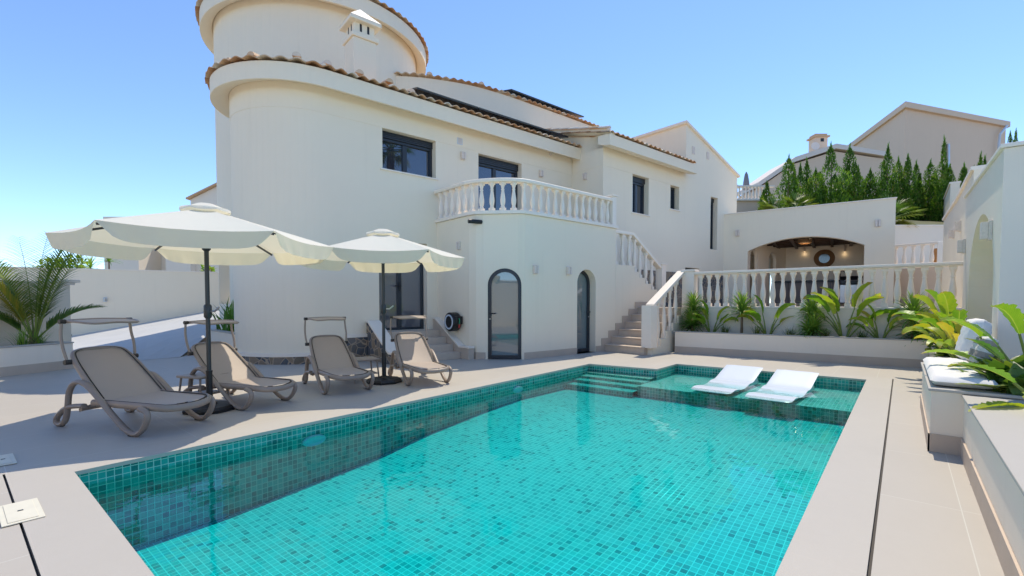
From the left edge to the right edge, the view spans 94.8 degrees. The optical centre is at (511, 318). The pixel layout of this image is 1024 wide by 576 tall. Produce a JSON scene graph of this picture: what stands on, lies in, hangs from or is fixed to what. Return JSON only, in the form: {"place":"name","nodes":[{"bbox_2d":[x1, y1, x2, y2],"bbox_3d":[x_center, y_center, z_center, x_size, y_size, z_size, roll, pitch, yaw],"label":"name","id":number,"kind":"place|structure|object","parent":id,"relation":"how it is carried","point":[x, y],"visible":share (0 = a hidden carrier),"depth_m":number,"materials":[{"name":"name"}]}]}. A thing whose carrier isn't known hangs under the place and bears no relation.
{"place":"outdoors","nodes":[
{"label":"outdoors","id":0,"kind":"place"},
{"bbox_2d":[55,255,88,268],"bbox_3d":[-17.306,-1.898,18.427,1.455,1.291,1.171,2,3,40],"label":"shrub","id":1,"kind":"object","parent":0,"point":[81,262],"visible":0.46,"depth_m":18.45,"materials":[{"name":"green plant"}]},
{"bbox_2d":[71,310,219,359],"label":"driveway","id":2,"kind":"structure","parent":0,"point":[160,339],"depth_m":13.07,"materials":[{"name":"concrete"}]},
{"bbox_2d":[77,365,865,548],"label":"pool wall","id":3,"kind":"structure","parent":0,"point":[144,503],"depth_m":4.82,"materials":[{"name":"green tile"}]},
{"bbox_2d":[302,434,325,446],"bbox_3d":[-2.069,1.279,4.930,0.030,0.113,0.256,2,3,38],"label":"pool lamp","id":4,"kind":"object","parent":3,"relation":"attached to","point":[313,440],"visible":1,"depth_m":4.92,"materials":[{"name":"glass"}]},
{"bbox_2d":[5,361,891,575],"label":"pool coping","id":5,"kind":"object","parent":3,"relation":"on","point":[75,531],"visible":0.95,"depth_m":3.04,"materials":[{"name":"stone"}]},
{"bbox_2d":[0,498,45,527],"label":"access lid","id":6,"kind":"object","parent":5,"relation":"on","point":[20,512],"visible":1,"depth_m":2.77,"materials":[{"name":"beige plastic"}]},
{"bbox_2d":[134,371,860,575],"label":"pool floor","id":7,"kind":"structure","parent":0,"point":[566,482],"depth_m":4.29,"materials":[{"name":"teal tile"}]},
{"bbox_2d":[691,365,762,393],"bbox_3d":[3.666,1.022,7.964,0.627,0.272,1.748,2,3,43],"label":"water lounger","id":8,"kind":"object","parent":7,"relation":"on","point":[729,379],"visible":1,"depth_m":8.09,"materials":[{"name":"white plastic"}]},
{"bbox_2d":[745,369,818,402],"bbox_3d":[4.238,1.044,7.346,0.627,0.272,1.748,2,3,44],"label":"water lounger","id":9,"kind":"object","parent":7,"relation":"on","point":[785,386],"visible":1,"depth_m":7.46,"materials":[{"name":"white plastic"}]},
{"bbox_2d":[0,337,1004,575],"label":"pool deck","id":10,"kind":"structure","parent":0,"point":[930,521],"depth_m":4.69,"materials":[{"name":"ceramic"}]},
{"bbox_2d":[0,453,16,465],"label":"access lid","id":11,"kind":"object","parent":10,"relation":"on","point":[7,459],"visible":1,"depth_m":3.70,"materials":[{"name":"beige plastic"}]},
{"bbox_2d":[0,341,73,376],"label":"planter","id":12,"kind":"object","parent":10,"relation":"on","point":[45,356],"visible":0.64,"depth_m":8.29,"materials":[{"name":"paint"}]},
{"bbox_2d":[7,328,37,344],"bbox_3d":[-8.757,0.311,8.386,0.567,0.453,0.581,-1,2,-16],"label":"grass tuft","id":13,"kind":"object","parent":12,"relation":"on","point":[20,340],"visible":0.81,"depth_m":8.39,"materials":[{"name":"green plant"}]},
{"bbox_2d":[0,231,104,343],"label":"palm","id":14,"kind":"object","parent":12,"relation":"on","point":[17,305],"visible":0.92,"depth_m":8.70,"materials":[{"name":"green plant"}]},
{"bbox_2d":[0,279,79,345],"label":"gate wall","id":15,"kind":"structure","parent":10,"relation":"on","point":[7,330],"depth_m":9.46,"materials":[{"name":"paint"}]},
{"bbox_2d":[0,266,218,335],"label":"boundary wall","id":16,"kind":"structure","parent":10,"relation":"on","point":[142,296],"depth_m":15.72,"materials":[{"name":"white paint"}]},
{"bbox_2d":[53,317,215,436],"bbox_3d":[-3.803,0.543,4.802,1.508,1.086,0.703,1,2,19],"label":"sun lounger","id":17,"kind":"object","parent":10,"relation":"on","point":[125,379],"visible":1,"depth_m":4.78,"materials":[{"name":"beige plastic"}]},
{"bbox_2d":[45,203,333,414],"bbox_3d":[-3.487,-0.124,5.397,2.720,2.365,2.522,2,3,40],"label":"parasol","id":18,"kind":"object","parent":10,"relation":"on","point":[208,234],"visible":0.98,"depth_m":5.08,"materials":[{"name":"beige fabric"}]},
{"bbox_2d":[176,372,228,403],"bbox_3d":[-3.807,0.865,5.814,0.402,0.362,0.406,1,2,20],"label":"side table","id":19,"kind":"object","parent":10,"relation":"on","point":[199,375],"visible":0.51,"depth_m":5.68,"materials":[{"name":"beige plastic"}]},
{"bbox_2d":[205,329,234,347],"bbox_3d":[-6.327,0.567,11.187,2.415,0.585,1.115,2,3,44],"label":"villa planter","id":20,"kind":"object","parent":10,"relation":"on","point":[221,335],"visible":0.28,"depth_m":10.62,"materials":[{"name":"paint"}]},
{"bbox_2d":[217,299,233,331],"bbox_3d":[-6.544,-0.091,11.326,0.856,0.872,0.908,0,2,-5],"label":"snake plant","id":21,"kind":"object","parent":20,"relation":"on","point":[230,314],"visible":0.23,"depth_m":11.10,"materials":[{"name":"green plant"}]},
{"bbox_2d":[183,319,297,410],"bbox_3d":[-3.365,0.537,5.852,1.424,1.025,0.664,1,2,24],"label":"sun lounger","id":22,"kind":"object","parent":10,"relation":"on","point":[249,378],"visible":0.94,"depth_m":5.88,"materials":[{"name":"beige plastic"}]},
{"bbox_2d":[302,317,374,393],"bbox_3d":[-2.541,0.501,6.862,0.664,1.025,1.424,-2,3,-37],"label":"sun lounger","id":23,"kind":"object","parent":10,"relation":"on","point":[332,357],"visible":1,"depth_m":7.04,"materials":[{"name":"beige plastic"}]},
{"bbox_2d":[348,356,379,383],"bbox_3d":[-2.349,0.808,7.462,0.406,0.362,0.402,-1,2,-33],"label":"side table","id":24,"kind":"object","parent":10,"relation":"on","point":[367,358],"visible":0.6,"depth_m":7.40,"materials":[{"name":"beige plastic"}]},
{"bbox_2d":[302,229,464,384],"bbox_3d":[-1.988,-0.190,7.283,2.521,2.365,2.338,2,3,40],"label":"parasol","id":25,"kind":"object","parent":10,"relation":"on","point":[376,251],"visible":0.89,"depth_m":7.07,"materials":[{"name":"beige fabric"}]},
{"bbox_2d":[365,317,473,364],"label":"entrance steps","id":26,"kind":"structure","parent":10,"relation":"on","point":[443,342],"depth_m":10.27,"materials":[{"name":"stone"}]},
{"bbox_2d":[388,315,452,385],"bbox_3d":[-1.476,0.479,7.509,0.664,1.025,1.423,-1,2,-29],"label":"sun lounger","id":27,"kind":"object","parent":10,"relation":"on","point":[413,352],"visible":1,"depth_m":7.71,"materials":[{"name":"beige plastic"}]},
{"bbox_2d":[3,381,892,575],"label":"drain channel","id":28,"kind":"object","parent":10,"relation":"in","point":[874,531],"visible":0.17,"depth_m":2.84,"materials":[{"name":"metal"}]},
{"bbox_2d":[195,0,739,364],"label":"villa","id":29,"kind":"object","parent":10,"relation":"on","point":[330,129],"visible":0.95,"depth_m":10.84,"materials":[{"name":"white paint"}]},
{"bbox_2d":[379,263,423,329],"bbox_3d":[-2.592,-0.742,10.936,1.204,2.020,0.144,-2,3,-40],"label":"entrance door","id":30,"kind":"structure","parent":29,"relation":"in","point":[404,291],"depth_m":11.04,"materials":[{"name":"glass"}]},
{"bbox_2d":[380,130,438,179],"bbox_3d":[-2.407,-3.755,10.894,1.470,0.915,0.285,-2,3,-40],"label":"window","id":31,"kind":"structure","parent":29,"relation":"in","point":[402,154],"depth_m":10.94,"materials":[{"name":"glass"}]},
{"bbox_2d":[408,87,477,109],"bbox_3d":[-1.950,-5.397,11.712,1.700,0.349,1.428,-2,3,-40],"label":"solar panel","id":32,"kind":"object","parent":29,"relation":"attached to","point":[436,96],"visible":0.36,"depth_m":11.24,"materials":[{"name":"glass"}]},
{"bbox_2d":[444,312,462,330],"bbox_3d":[-1.299,0.077,10.635,0.283,0.430,0.458,-2,3,-43],"label":"hose reel","id":33,"kind":"object","parent":29,"relation":"attached to","point":[453,321],"visible":1,"depth_m":10.53,"materials":[{"name":"black plastic"}]},
{"bbox_2d":[478,155,517,209],"bbox_3d":[-0.421,-3.345,12.679,1.464,1.800,0.115,-2,3,-40],"label":"balcony door","id":34,"kind":"structure","parent":29,"relation":"in","point":[487,167],"depth_m":12.66,"materials":[{"name":"glass"}]},
{"bbox_2d":[472,107,529,125],"bbox_3d":[-0.622,-5.435,12.821,1.700,0.349,1.428,-2,3,-40],"label":"solar panel","id":35,"kind":"object","parent":29,"relation":"on","point":[491,114],"visible":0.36,"depth_m":12.34,"materials":[{"name":"glass"}]},
{"bbox_2d":[488,268,520,358],"bbox_3d":[-0.161,-0.099,10.215,0.728,1.964,0.116,0,2,3],"label":"arched door","id":36,"kind":"structure","parent":29,"relation":"in","point":[504,285],"depth_m":10.25,"materials":[{"name":"glass"}]},
{"bbox_2d":[503,89,548,104],"bbox_3d":[0.124,-7.409,15.907,1.650,0.399,1.549,-2,3,-40],"label":"solar panel","id":37,"kind":"object","parent":29,"relation":"on","point":[522,95],"visible":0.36,"depth_m":15.33,"materials":[{"name":"glass"}]},
{"bbox_2d":[434,178,617,224],"bbox_3d":[0.582,-2.739,11.020,4.679,0.774,1.653,0,2,-13],"label":"terrace balustrade","id":38,"kind":"object","parent":29,"relation":"on","point":[609,201],"visible":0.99,"depth_m":10.65,"materials":[{"name":"white stone"}]},
{"bbox_2d":[523,124,567,137],"bbox_3d":[0.624,-5.472,13.863,1.490,0.349,1.428,-2,3,-40],"label":"solar panel","id":39,"kind":"object","parent":29,"relation":"on","point":[542,130],"visible":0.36,"depth_m":13.38,"materials":[{"name":"glass"}]},
{"bbox_2d":[546,103,583,117],"bbox_3d":[1.440,-7.447,17.006,1.720,0.399,1.549,-2,3,-40],"label":"solar panel","id":40,"kind":"object","parent":29,"relation":"on","point":[552,106],"visible":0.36,"depth_m":16.45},
{"bbox_2d":[577,271,589,351],"bbox_3d":[1.700,-0.179,11.636,0.679,2.027,0.113,-2,3,-40],"label":"arched door","id":41,"kind":"structure","parent":29,"relation":"in","point":[583,283],"depth_m":11.75,"materials":[{"name":"glass"}]},
{"bbox_2d":[631,176,649,216],"bbox_3d":[3.901,-3.789,14.603,0.965,1.185,0.285,-2,3,-40],"label":"window","id":42,"kind":"structure","parent":29,"relation":"in","point":[638,183],"depth_m":14.77,"materials":[{"name":"glass"}]},
{"bbox_2d":[710,198,713,248],"bbox_3d":[7.371,-3.527,17.627,0.521,1.920,0.115,-2,3,-40],"label":"window","id":43,"kind":"structure","parent":29,"relation":"in","point":[712,200],"depth_m":17.76,"materials":[{"name":"glass"}]},
{"bbox_2d":[601,264,682,354],"bbox_3d":[3.604,-0.308,12.809,3.300,2.222,2.334,-2,3,-40],"label":"outdoor staircase","id":44,"kind":"structure","parent":10,"relation":"on","point":[634,293],"depth_m":12.26,"materials":[{"name":"stone"}]},
{"bbox_2d":[616,230,667,305],"bbox_3d":[3.525,-1.334,13.009,2.341,1.963,0.280,-2,3,-40],"label":"stair railing","id":45,"kind":"object","parent":44,"relation":"on","point":[660,275],"visible":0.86,"depth_m":12.98,"materials":[{"name":"concrete"}]},
{"bbox_2d":[641,271,684,347],"bbox_3d":[3.801,-0.273,11.643,1.871,1.892,0.286,-2,3,-45],"label":"stair railing","id":46,"kind":"object","parent":44,"relation":"on","point":[650,327],"visible":1,"depth_m":11.35,"materials":[{"name":"white stone"}]},
{"bbox_2d":[674,308,939,367],"bbox_3d":[6.186,0.341,10.340,5.450,1.097,0.821,2,3,40],"label":"back planter","id":47,"kind":"object","parent":10,"relation":"on","point":[834,347],"visible":0.59,"depth_m":10.17,"materials":[{"name":"paint"}]},
{"bbox_2d":[676,290,709,331],"bbox_3d":[4.590,-0.138,11.937,0.946,1.201,1.136,2,3,40],"label":"yucca","id":48,"kind":"object","parent":47,"relation":"in","point":[691,310],"visible":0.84,"depth_m":11.80,"materials":[{"name":"green plant"}]},
{"bbox_2d":[692,300,737,331],"bbox_3d":[4.972,-0.019,11.578,1.053,0.864,0.699,1,2,20],"label":"bird of paradise","id":49,"kind":"object","parent":47,"relation":"in","point":[703,320],"visible":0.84,"depth_m":11.53,"materials":[{"name":"green plant"}]},
{"bbox_2d":[721,289,761,332],"bbox_3d":[5.441,-0.125,11.135,0.992,1.192,1.003,1,2,24],"label":"yucca","id":50,"kind":"object","parent":47,"relation":"in","point":[742,305],"visible":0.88,"depth_m":11.09,"materials":[{"name":"green plant"}]},
{"bbox_2d":[737,294,795,333],"bbox_3d":[5.785,-0.052,10.712,1.246,0.990,0.592,1,2,26],"label":"bird of paradise","id":51,"kind":"object","parent":47,"relation":"in","point":[757,316],"visible":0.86,"depth_m":10.73,"materials":[{"name":"green plant"}]},
{"bbox_2d":[792,299,832,336],"bbox_3d":[6.510,0.001,10.199,0.868,1.055,0.891,-1,2,-15],"label":"yucca","id":52,"kind":"object","parent":47,"relation":"in","point":[811,324],"visible":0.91,"depth_m":10.15,"materials":[{"name":"green plant"}]},
{"bbox_2d":[800,282,901,336],"bbox_3d":[6.994,-0.141,9.827,1.781,1.230,1.113,2,3,40],"label":"bird of paradise","id":53,"kind":"object","parent":47,"relation":"in","point":[828,304],"visible":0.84,"depth_m":9.83,"materials":[{"name":"green plant"}]},
{"bbox_2d":[846,304,899,337],"bbox_3d":[7.407,0.085,9.513,1.036,0.802,0.641,1,2,30],"label":"bird of paradise","id":54,"kind":"object","parent":47,"relation":"in","point":[861,318],"visible":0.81,"depth_m":9.51,"materials":[{"name":"green plant"}]},
{"bbox_2d":[887,290,933,345],"bbox_3d":[7.879,0.008,9.100,1.068,1.148,1.066,2,3,42],"label":"yucca","id":55,"kind":"object","parent":47,"relation":"in","point":[913,304],"visible":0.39,"depth_m":9.13,"materials":[{"name":"green plant"}]},
{"bbox_2d":[920,362,1023,455],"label":"bench","id":56,"kind":"object","parent":10,"relation":"on","point":[942,409],"visible":0.66,"depth_m":3.89,"materials":[{"name":"paint"}]},
{"bbox_2d":[923,357,998,388],"bbox_3d":[4.333,0.509,4.612,0.418,0.110,1.948,2,3,40],"label":"bench cushion","id":57,"kind":"object","parent":56,"relation":"on","point":[939,372],"visible":0.86,"depth_m":4.04,"materials":[{"name":"white fabric"}]},
{"bbox_2d":[955,318,991,359],"bbox_3d":[5.045,0.235,5.156,0.213,0.475,0.475,17,11,34],"label":"pillow","id":58,"kind":"object","parent":57,"relation":"on","point":[963,343],"visible":0.49,"depth_m":5.03,"materials":[{"name":"white fabric"}]},
{"bbox_2d":[966,336,998,362],"bbox_3d":[4.521,0.317,4.527,0.153,0.304,0.323,22,14,31],"label":"pillow","id":59,"kind":"object","parent":57,"relation":"on","point":[977,351],"visible":0.5,"depth_m":4.44,"materials":[{"name":"fabric"}]},
{"bbox_2d":[929,344,1023,575],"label":"planter","id":60,"kind":"object","parent":10,"relation":"on","point":[992,449],"visible":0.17,"depth_m":2.57,"materials":[{"name":"paint"}]},
{"bbox_2d":[892,289,968,337],"bbox_3d":[6.637,0.039,7.550,0.742,1.011,1.373,0,2,13],"label":"bird of paradise","id":61,"kind":"object","parent":60,"relation":"on","point":[946,302],"visible":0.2,"depth_m":7.53,"materials":[{"name":"green plant"}]},
{"bbox_2d":[901,309,965,339],"bbox_3d":[6.092,0.215,6.812,0.908,0.710,0.645,4,4,62],"label":"bird of paradise","id":62,"kind":"object","parent":60,"relation":"on","point":[931,318],"visible":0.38,"depth_m":6.75,"materials":[{"name":"green plant"}]},
{"bbox_2d":[914,316,959,358],"bbox_3d":[5.616,0.279,6.213,0.476,0.626,0.814,2,3,40],"label":"bird of paradise","id":63,"kind":"object","parent":60,"relation":"on","point":[946,327],"visible":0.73,"depth_m":6.15,"materials":[{"name":"green plant"}]},
{"bbox_2d":[962,141,1023,358],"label":"niche wall","id":64,"kind":"structure","parent":10,"relation":"on","point":[993,271],"depth_m":5.21,"materials":[{"name":"paint"}]},
{"bbox_2d":[979,220,992,240],"bbox_3d":[5.677,-1.049,5.640,0.099,0.230,0.120,2,3,40],"label":"wall light","id":65,"kind":"object","parent":64,"relation":"attached to","point":[986,229],"visible":1,"depth_m":5.60,"materials":[{"name":"stone"}]},
{"bbox_2d":[0,0,1023,301],"label":"sky","id":66,"kind":"structure","parent":0,"point":[107,110],"materials":[{"name":"blue"}]},
{"bbox_2d":[680,305,905,309],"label":"patio","id":67,"kind":"structure","parent":0,"point":[799,306],"depth_m":15.55,"materials":[{"name":"ceramic"}]},
{"bbox_2d":[723,197,896,306],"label":"pavilion","id":68,"kind":"structure","parent":67,"relation":"on","point":[779,233],"depth_m":17.09,"materials":[{"name":"white paint"}]},
{"bbox_2d":[814,249,834,266],"bbox_3d":[12.947,-2.487,19.525,0.740,0.740,0.050,1,2,34],"label":"round mirror","id":69,"kind":"object","parent":68,"relation":"attached to","point":[824,258],"visible":0.94,"depth_m":19.52,"materials":[{"name":"wicker"}]},
{"bbox_2d":[775,270,857,305],"bbox_3d":[12.168,-1.180,18.403,3.397,1.374,0.680,1,2,34],"label":"kitchen counter","id":70,"kind":"object","parent":67,"relation":"on","point":[798,283],"visible":0.36,"depth_m":18.64,"materials":[{"name":"white plastic"}]},
{"bbox_2d":[681,261,963,309],"bbox_3d":[6.536,-0.705,10.670,5.320,1.005,0.360,2,3,40],"label":"patio balustrade","id":71,"kind":"object","parent":67,"relation":"on","point":[690,277],"visible":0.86,"depth_m":10.42,"materials":[{"name":"concrete"}]},
{"bbox_2d":[839,276,862,302],"bbox_3d":[12.556,-1.065,17.305,0.840,0.980,0.624,1,2,34],"label":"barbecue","id":72,"kind":"object","parent":67,"relation":"on","point":[854,280],"visible":0.48,"depth_m":17.26,"materials":[{"name":"metal"}]},
{"bbox_2d":[893,267,941,305],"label":"platform","id":73,"kind":"structure","parent":67,"relation":"on","point":[918,278],"depth_m":16.10,"materials":[{"name":"beige paint"}]},
{"bbox_2d":[894,241,942,263],"bbox_3d":[13.922,-2.073,16.233,0.218,1.095,1.827,0,2,-9],"label":"railing","id":74,"kind":"object","parent":73,"relation":"on","point":[931,256],"visible":0.73,"depth_m":15.98,"materials":[{"name":"white stone"}]},
{"bbox_2d":[894,225,943,268],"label":"retaining wall","id":75,"kind":"structure","parent":67,"relation":"on","point":[907,234],"depth_m":18.50,"materials":[{"name":"paint"}]},
{"bbox_2d":[896,219,943,224],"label":"hillside","id":76,"kind":"structure","parent":0,"point":[923,222],"depth_m":20.91,"materials":[{"name":"beige"}]},
{"bbox_2d":[737,199,781,268],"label":"neighbour terrace","id":77,"kind":"structure","parent":76,"relation":"on","point":[745,205],"depth_m":27.79,"materials":[{"name":"beige paint"}]},
{"bbox_2d":[737,184,774,198],"bbox_3d":[14.218,-7.446,27.767,2.410,0.833,0.260,0,2,0],"label":"neighbour balustrade","id":78,"kind":"object","parent":77,"relation":"on","point":[750,187],"visible":0.78,"depth_m":27.71,"materials":[{"name":"white stone"}]},
{"bbox_2d":[757,180,773,210],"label":"cypress","id":79,"kind":"object","parent":76,"relation":"on","point":[764,195],"visible":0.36,"depth_m":24.63,"materials":[{"name":"green plant"}]},
{"bbox_2d":[757,196,791,209],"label":"fan palm","id":80,"kind":"object","parent":76,"relation":"on","point":[766,206],"visible":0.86,"depth_m":21.85,"materials":[{"name":"green plant"}]},
{"bbox_2d":[769,155,807,207],"bbox_3d":[14.131,-6.295,24.209,1.746,4.319,1.784,0,2,7],"label":"cypress","id":81,"kind":"object","parent":76,"relation":"on","point":[792,183],"visible":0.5,"depth_m":23.91,"materials":[{"name":"green plant"}]},
{"bbox_2d":[779,191,816,206],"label":"fan palm","id":82,"kind":"object","parent":76,"relation":"on","point":[795,198],"visible":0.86,"depth_m":21.92,"materials":[{"name":"green plant"}]},
{"bbox_2d":[796,163,806,205],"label":"cypress","id":83,"kind":"object","parent":76,"relation":"on","point":[800,177],"visible":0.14,"depth_m":25.05,"materials":[{"name":"green plant"}]},
{"bbox_2d":[801,157,812,197],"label":"cypress","id":84,"kind":"object","parent":76,"relation":"on","point":[806,168],"visible":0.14,"depth_m":25.31,"materials":[{"name":"green plant"}]},
{"bbox_2d":[737,144,889,198],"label":"beige house","id":85,"kind":"structure","parent":76,"relation":"on","point":[868,159],"depth_m":32.65,"materials":[{"name":"paint"}]},
{"bbox_2d":[806,134,829,151],"bbox_3d":[22.250,-12.397,34.418,1.402,1.993,1.141,0,2,0],"label":"hill chimney","id":86,"kind":"object","parent":85,"relation":"on","point":[818,141],"visible":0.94,"depth_m":34.07,"materials":[{"name":"beige paint"}]},
{"bbox_2d":[803,167,830,205],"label":"cypress","id":87,"kind":"object","parent":76,"relation":"on","point":[816,193],"visible":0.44,"depth_m":23.53,"materials":[{"name":"green plant"}]},
{"bbox_2d":[810,142,854,203],"bbox_3d":[16.159,-6.553,23.732,1.957,4.851,2.037,0,2,-5],"label":"cypress","id":88,"kind":"object","parent":76,"relation":"on","point":[835,189],"visible":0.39,"depth_m":23.50,"materials":[{"name":"green plant"}]},
{"bbox_2d":[833,143,869,201],"bbox_3d":[17.862,-6.862,24.921,1.834,4.959,1.884,0,2,11],"label":"cypress","id":89,"kind":"object","parent":76,"relation":"on","point":[849,154],"visible":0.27,"depth_m":24.72,"materials":[{"name":"green plant"}]},
{"bbox_2d":[846,164,866,200],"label":"cypress","id":90,"kind":"object","parent":76,"relation":"on","point":[858,197],"visible":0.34,"depth_m":24.25,"materials":[{"name":"green plant"}]},
{"bbox_2d":[859,168,881,199],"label":"cypress","id":91,"kind":"object","parent":76,"relation":"on","point":[872,186],"visible":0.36,"depth_m":24.34,"materials":[{"name":"green plant"}]},
{"bbox_2d":[876,177,889,198],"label":"cypress","id":92,"kind":"object","parent":76,"relation":"on","point":[884,189],"visible":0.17,"depth_m":23.99,"materials":[{"name":"green plant"}]},
{"bbox_2d":[875,144,906,218],"bbox_3d":[20.270,-6.941,25.380,1.476,5.172,1.534,1,2,24],"label":"cypress","id":93,"kind":"object","parent":76,"relation":"on","point":[891,184],"visible":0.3,"depth_m":25.14,"materials":[{"name":"green plant"}]},
{"bbox_2d":[894,156,908,219],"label":"cypress","id":94,"kind":"object","parent":76,"relation":"on","point":[901,169],"visible":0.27,"depth_m":25.38,"materials":[{"name":"green plant"}]},
{"bbox_2d":[875,195,928,226],"bbox_3d":[15.198,-3.947,18.693,2.228,2.264,1.640,0,2,-9],"label":"fan palm","id":95,"kind":"object","parent":76,"relation":"on","point":[898,210],"visible":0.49,"depth_m":18.64,"materials":[{"name":"green plant"}]},
{"bbox_2d":[895,153,928,220],"bbox_3d":[21.445,-6.640,25.357,1.746,4.673,1.479,1,2,31],"label":"cypress","id":96,"kind":"object","parent":76,"relation":"on","point":[913,195],"visible":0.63,"depth_m":25.06,"materials":[{"name":"green plant"}]},
{"bbox_2d":[911,159,926,218],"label":"cypress","id":97,"kind":"object","parent":76,"relation":"on","point":[916,169],"visible":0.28,"depth_m":25.41,"materials":[{"name":"green plant"}]},
{"bbox_2d":[917,170,939,220],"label":"cypress","id":98,"kind":"object","parent":76,"relation":"on","point":[928,198],"visible":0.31,"depth_m":24.95,"materials":[{"name":"green plant"}]},
{"bbox_2d":[851,101,1009,192],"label":"hill house","id":99,"kind":"structure","parent":76,"relation":"on","point":[916,131],"depth_m":37.23,"materials":[{"name":"beige paint"}]},
{"bbox_2d":[922,158,943,217],"bbox_3d":[22.705,-6.453,25.583,1.746,4.468,1.727,1,2,28],"label":"cypress","id":100,"kind":"object","parent":76,"relation":"on","point":[929,169],"visible":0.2,"depth_m":25.40,"materials":[{"name":"green plant"}]},
{"bbox_2d":[929,136,952,220],"bbox_3d":[22.151,-6.670,24.316,1.041,5.545,1.124,0,2,3],"label":"cypress","id":101,"kind":"object","parent":76,"relation":"on","point":[937,213],"visible":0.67,"depth_m":24.11,"materials":[{"name":"green plant"}]},
{"bbox_2d":[942,165,985,307],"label":"stepped garden wall","id":102,"kind":"structure","parent":76,"relation":"on","point":[954,202],"depth_m":10.95,"materials":[{"name":"white paint"}]},
{"bbox_3d":[3.277,0.836,-0.577,4.180,0.030,11.250,2,3,40],"label":"gravel bed","id":103,"kind":"object","parent":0,"visible":0},
{"bbox_2d":[921,316,995,367],"bbox_3d":[4.636,0.332,4.450,0.898,0.698,1.183,6,6,71],"label":"bird of paradise","id":104,"kind":"object","parent":103,"relation":"on","point":[969,326],"visible":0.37,"depth_m":4.54,"materials":[{"name":"green plant"}]},
{"bbox_2d":[956,360,1023,395],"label":"leafy plant","id":105,"kind":"object","parent":103,"relation":"on","point":[1016,371],"visible":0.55,"depth_m":3.77,"materials":[{"name":"green plant"}]},
{"bbox_2d":[957,362,1023,411],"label":"bird of paradise","id":106,"kind":"object","parent":103,"relation":"on","point":[1003,373],"visible":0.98,"depth_m":3.43,"materials":[{"name":"green plant"}]},
{"bbox_2d":[964,303,1023,370],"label":"bird of paradise","id":107,"kind":"object","parent":103,"relation":"on","point":[1013,314],"visible":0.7,"depth_m":3.87,"materials":[{"name":"green plant"}]},
{"bbox_2d":[970,354,1023,367],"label":"leafy plant","id":108,"kind":"object","parent":103,"relation":"on","point":[1019,360],"visible":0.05,"depth_m":4.28,"materials":[{"name":"green plant"}]},
{"label":"ground","id":109,"kind":"structure","parent":0,"visible":0},
{"bbox_2d":[103,182,217,271],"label":"neighbour house","id":110,"kind":"structure","parent":109,"relation":"on","point":[154,260],"depth_m":35.08,"materials":[{"name":"paint"}]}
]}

